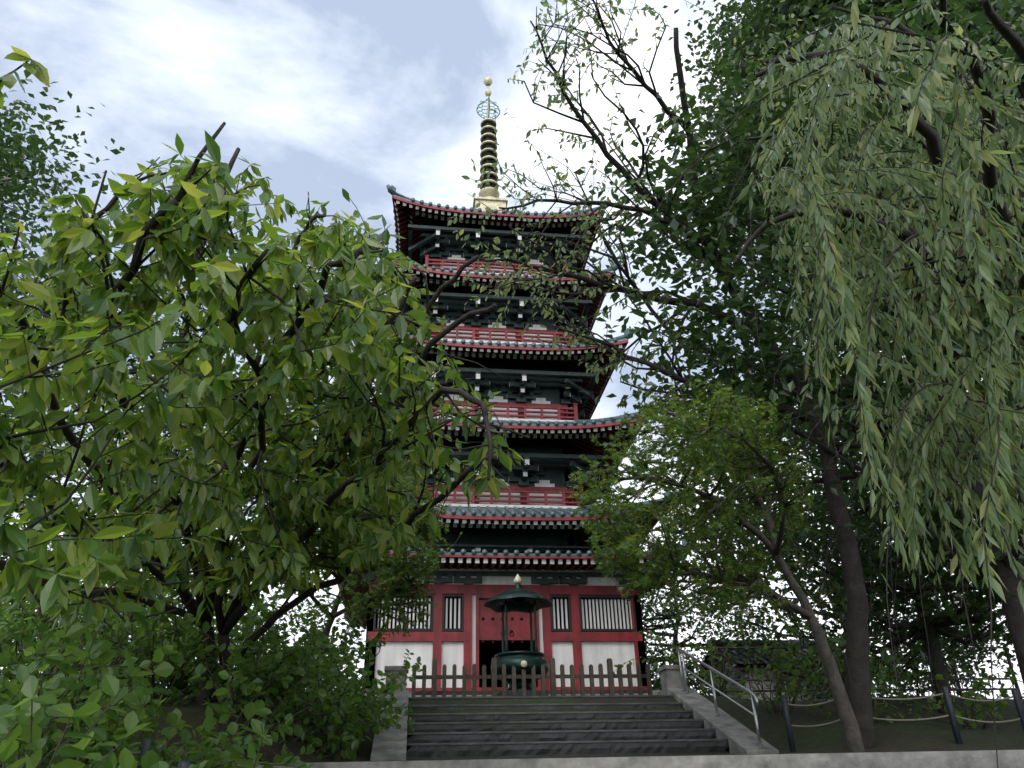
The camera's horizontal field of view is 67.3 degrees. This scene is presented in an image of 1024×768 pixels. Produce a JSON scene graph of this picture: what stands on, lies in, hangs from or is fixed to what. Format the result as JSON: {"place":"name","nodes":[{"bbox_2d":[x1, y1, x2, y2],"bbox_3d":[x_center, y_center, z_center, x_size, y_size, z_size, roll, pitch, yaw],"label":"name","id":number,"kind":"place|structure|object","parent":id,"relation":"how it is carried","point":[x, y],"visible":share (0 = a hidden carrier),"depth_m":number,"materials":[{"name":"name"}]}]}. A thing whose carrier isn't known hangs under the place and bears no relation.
{"place":"outdoors","nodes":[
{"label":"outdoors","id":0,"kind":"place"},
{"bbox_2d":[0,689,1023,766],"bbox_3d":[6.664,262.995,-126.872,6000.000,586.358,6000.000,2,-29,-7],"label":"ground","id":1,"kind":"structure","parent":0,"point":[927,735],"depth_m":9.81,"materials":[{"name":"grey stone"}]},
{"bbox_2d":[0,70,181,557],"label":"tree","id":2,"kind":"object","parent":1,"relation":"on","point":[11,164],"visible":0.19,"depth_m":15.35,"materials":[{"name":"green plant"}]},
{"bbox_2d":[0,602,286,767],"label":"shrub","id":3,"kind":"object","parent":1,"relation":"on","point":[43,709],"visible":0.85,"depth_m":4.51,"materials":[{"name":"green plant"}]},
{"bbox_2d":[98,737,190,767],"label":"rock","id":4,"kind":"object","parent":1,"relation":"on","point":[146,743],"visible":0.4,"depth_m":4.85,"materials":[{"name":"grey stone"}]},
{"bbox_2d":[1,323,334,686],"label":"tree","id":5,"kind":"object","parent":1,"relation":"on","point":[248,500],"visible":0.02,"depth_m":17.42,"materials":[{"name":"green plant"}]},
{"bbox_2d":[0,589,393,767],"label":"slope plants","id":6,"kind":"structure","parent":1,"relation":"on","point":[296,729],"depth_m":6.94,"materials":[{"name":"green plant"}]},
{"bbox_2d":[0,536,425,754],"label":"shrubs","id":7,"kind":"object","parent":1,"relation":"on","point":[11,631],"visible":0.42,"depth_m":8.08,"materials":[{"name":"green plant"}]},
{"bbox_2d":[0,46,529,706],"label":"cherry tree","id":8,"kind":"object","parent":1,"relation":"on","point":[328,318],"visible":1,"depth_m":4.85,"materials":[{"name":"green plant"}]},
{"bbox_2d":[268,456,461,666],"bbox_3d":[-2.252,2.507,11.193,3.073,4.164,4.654,2,-29,-7],"label":"tree","id":9,"kind":"object","parent":1,"relation":"on","point":[397,582],"visible":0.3,"depth_m":10.33,"materials":[{"name":"green plant"}]},
{"bbox_2d":[328,76,689,696],"bbox_3d":[-0.642,-1.892,23.333,8.020,22.905,8.260,2,-29,-7],"label":"pagoda","id":10,"kind":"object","parent":1,"relation":"on","point":[529,534],"visible":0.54,"depth_m":18.92,"materials":[{"name":"red paint"}]},
{"bbox_2d":[484,574,551,695],"bbox_3d":[0.130,4.565,13.802,1.260,2.340,1.159,2,-29,-7],"label":"incense burner","id":11,"kind":"object","parent":1,"relation":"on","point":[517,598],"visible":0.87,"depth_m":13.60,"materials":[{"name":"green metal"}]},
{"bbox_2d":[411,658,652,696],"bbox_3d":[0.365,5.054,13.065,4.097,0.768,0.108,2,-29,-7],"label":"picket fence","id":12,"kind":"object","parent":1,"relation":"on","point":[552,677],"visible":0.87,"depth_m":13.05,"materials":[{"name":"brown wood"}]},
{"bbox_2d":[165,665,1023,767],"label":"stairs","id":13,"kind":"structure","parent":1,"relation":"on","point":[706,730],"depth_m":9.68,"materials":[{"name":"stone"}]},
{"bbox_2d":[676,648,763,747],"bbox_3d":[2.857,4.346,10.844,0.080,1.654,2.790,2,-29,-7],"label":"handrail","id":14,"kind":"object","parent":13,"relation":"on","point":[750,692],"visible":0.94,"depth_m":10.80,"materials":[{"name":"metal"}]},
{"bbox_2d":[446,0,875,748],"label":"cherry tree","id":15,"kind":"object","parent":1,"relation":"on","point":[858,690],"visible":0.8,"depth_m":10.34,"materials":[{"name":"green plant"}]},
{"bbox_2d":[559,379,864,752],"bbox_3d":[1.816,1.791,8.877,3.459,4.786,6.036,-14,-31,22],"label":"tree","id":16,"kind":"object","parent":1,"relation":"on","point":[723,438],"visible":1,"depth_m":8.04,"materials":[{"name":"green plant"}]},
{"bbox_2d":[640,539,800,695],"bbox_3d":[5.000,8.163,23.814,7.301,6.664,7.514,15,-32,-27],"label":"tree","id":17,"kind":"object","parent":1,"relation":"on","point":[659,626],"visible":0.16,"depth_m":22.79,"materials":[{"name":"green plant"}]},
{"bbox_2d":[696,640,843,700],"bbox_3d":[7.731,8.822,22.233,3.900,2.760,3.216,2,-29,-7],"label":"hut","id":18,"kind":"object","parent":1,"relation":"on","point":[740,662],"depth_m":21.28,"materials":[{"name":"white paint"}]},
{"bbox_2d":[564,0,1023,684],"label":"tree","id":19,"kind":"object","parent":1,"relation":"on","point":[714,212],"visible":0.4,"depth_m":10.25,"materials":[{"name":"green plant"}]},
{"bbox_2d":[613,604,1022,728],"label":"plants","id":20,"kind":"object","parent":1,"relation":"on","point":[874,666],"visible":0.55,"depth_m":11.12,"materials":[{"name":"green plant"}]},
{"bbox_2d":[620,240,1023,713],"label":"tree","id":21,"kind":"object","parent":1,"relation":"on","point":[936,626],"visible":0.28,"depth_m":11.41,"materials":[{"name":"green plant"}]},
{"bbox_2d":[647,0,1023,767],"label":"weeping willow","id":22,"kind":"object","parent":1,"relation":"on","point":[989,238],"visible":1,"depth_m":4.17,"materials":[{"name":"green plant"}]},
{"bbox_2d":[647,397,1023,700],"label":"tree behind fence","id":23,"kind":"object","parent":1,"relation":"on","point":[816,582],"visible":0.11,"depth_m":20.25,"materials":[{"name":"green plant"}]},
{"bbox_2d":[662,0,1023,356],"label":"tall tree","id":24,"kind":"object","parent":1,"relation":"on","point":[759,18],"visible":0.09,"depth_m":21.65,"materials":[{"name":"green plant"}]},
{"bbox_2d":[700,645,1022,700],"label":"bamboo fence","id":25,"kind":"object","parent":1,"relation":"on","point":[959,689],"visible":0.23,"depth_m":15.74,"materials":[{"name":"brown wood"}]},
{"bbox_2d":[725,10,1023,566],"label":"dark tree","id":26,"kind":"object","parent":1,"relation":"on","point":[848,457],"depth_m":16.56,"materials":[{"name":"green plant"}]},
{"bbox_2d":[781,686,1023,751],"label":"rope fence","id":27,"kind":"object","parent":1,"relation":"on","point":[946,694],"visible":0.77,"depth_m":9.08,"materials":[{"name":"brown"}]},
{"bbox_2d":[0,0,1023,698],"label":"sky","id":28,"kind":"structure","parent":0,"point":[359,97],"materials":[{"name":"white"}]}
]}

